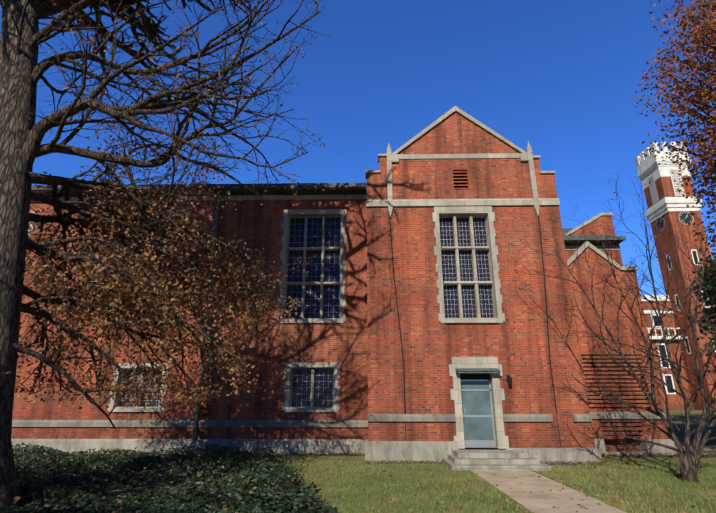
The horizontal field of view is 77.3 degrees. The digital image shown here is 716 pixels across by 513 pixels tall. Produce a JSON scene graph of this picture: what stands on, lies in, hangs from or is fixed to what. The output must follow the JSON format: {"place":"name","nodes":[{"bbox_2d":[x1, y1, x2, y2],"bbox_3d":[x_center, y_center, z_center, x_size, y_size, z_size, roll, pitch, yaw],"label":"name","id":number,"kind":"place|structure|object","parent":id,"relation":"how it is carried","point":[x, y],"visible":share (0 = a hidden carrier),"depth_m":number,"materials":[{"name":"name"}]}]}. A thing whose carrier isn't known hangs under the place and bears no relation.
{"place":"outdoors","nodes":[
{"label":"outdoors","id":0,"kind":"place"},
{"bbox_2d":[0,0,715,294],"label":"sky","id":1,"kind":"structure","parent":0,"point":[559,77],"materials":[{"name":"blue"}]},
{"bbox_2d":[271,410,715,512],"bbox_3d":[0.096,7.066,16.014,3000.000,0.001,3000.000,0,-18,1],"label":"lawn","id":2,"kind":"structure","parent":0,"point":[695,416],"depth_m":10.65,"materials":[{"name":"green plant"}]},
{"bbox_2d":[0,0,333,512],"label":"tree","id":3,"kind":"object","parent":2,"relation":"on","point":[23,37],"visible":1,"depth_m":10.28,"materials":[{"name":"brown plant"}]},
{"bbox_2d":[0,442,337,512],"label":"ivy ground cover","id":4,"kind":"object","parent":2,"relation":"on","point":[194,497],"visible":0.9,"depth_m":9.57,"materials":[{"name":"green plant"}]},
{"bbox_2d":[11,106,676,462],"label":"brick building","id":5,"kind":"structure","parent":2,"relation":"on","point":[430,323],"depth_m":16.48,"materials":[{"name":"brick"}]},
{"bbox_2d":[507,375,511,385],"bbox_3d":[4.936,4.028,14.569,0.170,0.350,0.225,0,-18,1],"label":"wall lamp","id":6,"kind":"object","parent":5,"relation":"attached to","point":[509,379],"depth_m":14.50,"materials":[{"name":"grey metal"}]},
{"bbox_2d":[0,447,715,512],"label":"fallen leaves","id":7,"kind":"object","parent":2,"relation":"on","point":[17,498],"visible":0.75,"depth_m":9.38,"materials":[{"name":"brown plant"}]},
{"bbox_2d":[276,452,715,465],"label":"leaf litter strip","id":8,"kind":"object","parent":2,"relation":"on","point":[705,455],"visible":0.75,"depth_m":15.24,"materials":[{"name":"plant"}]},
{"bbox_2d":[442,450,551,470],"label":"entrance steps","id":9,"kind":"structure","parent":2,"relation":"on","point":[468,460],"depth_m":12.68,"materials":[{"name":"concrete"}]},
{"bbox_2d":[471,446,715,512],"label":"concrete path","id":10,"kind":"structure","parent":2,"relation":"on","point":[533,485],"depth_m":9.18,"materials":[{"name":"beige concrete"}]},
{"bbox_2d":[503,166,715,481],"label":"tree branches","id":11,"kind":"object","parent":2,"relation":"on","point":[689,458],"visible":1,"depth_m":11.82,"materials":[{"name":"brown plant"}]},
{"bbox_2d":[629,0,715,278],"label":"foliage","id":12,"kind":"object","parent":2,"relation":"on","point":[708,29],"visible":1,"depth_m":14.16,"materials":[{"name":"orange plant"}]},
{"bbox_2d":[635,142,715,410],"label":"clock tower","id":13,"kind":"structure","parent":2,"relation":"on","point":[676,216],"depth_m":86.03,"materials":[{"name":"brick"}]},
{"bbox_2d":[685,255,715,374],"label":"foliage","id":14,"kind":"object","parent":2,"relation":"on","point":[704,327],"visible":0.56,"depth_m":33.13,"materials":[{"name":"green plant"}]},
{"bbox_2d":[698,256,715,336],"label":"foliage","id":15,"kind":"object","parent":2,"relation":"on","point":[713,275],"visible":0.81,"depth_m":24.64,"materials":[{"name":"green plant"}]},
{"bbox_2d":[700,301,715,319],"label":"tree trunk","id":16,"kind":"object","parent":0,"point":[714,309],"visible":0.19,"depth_m":38.66,"materials":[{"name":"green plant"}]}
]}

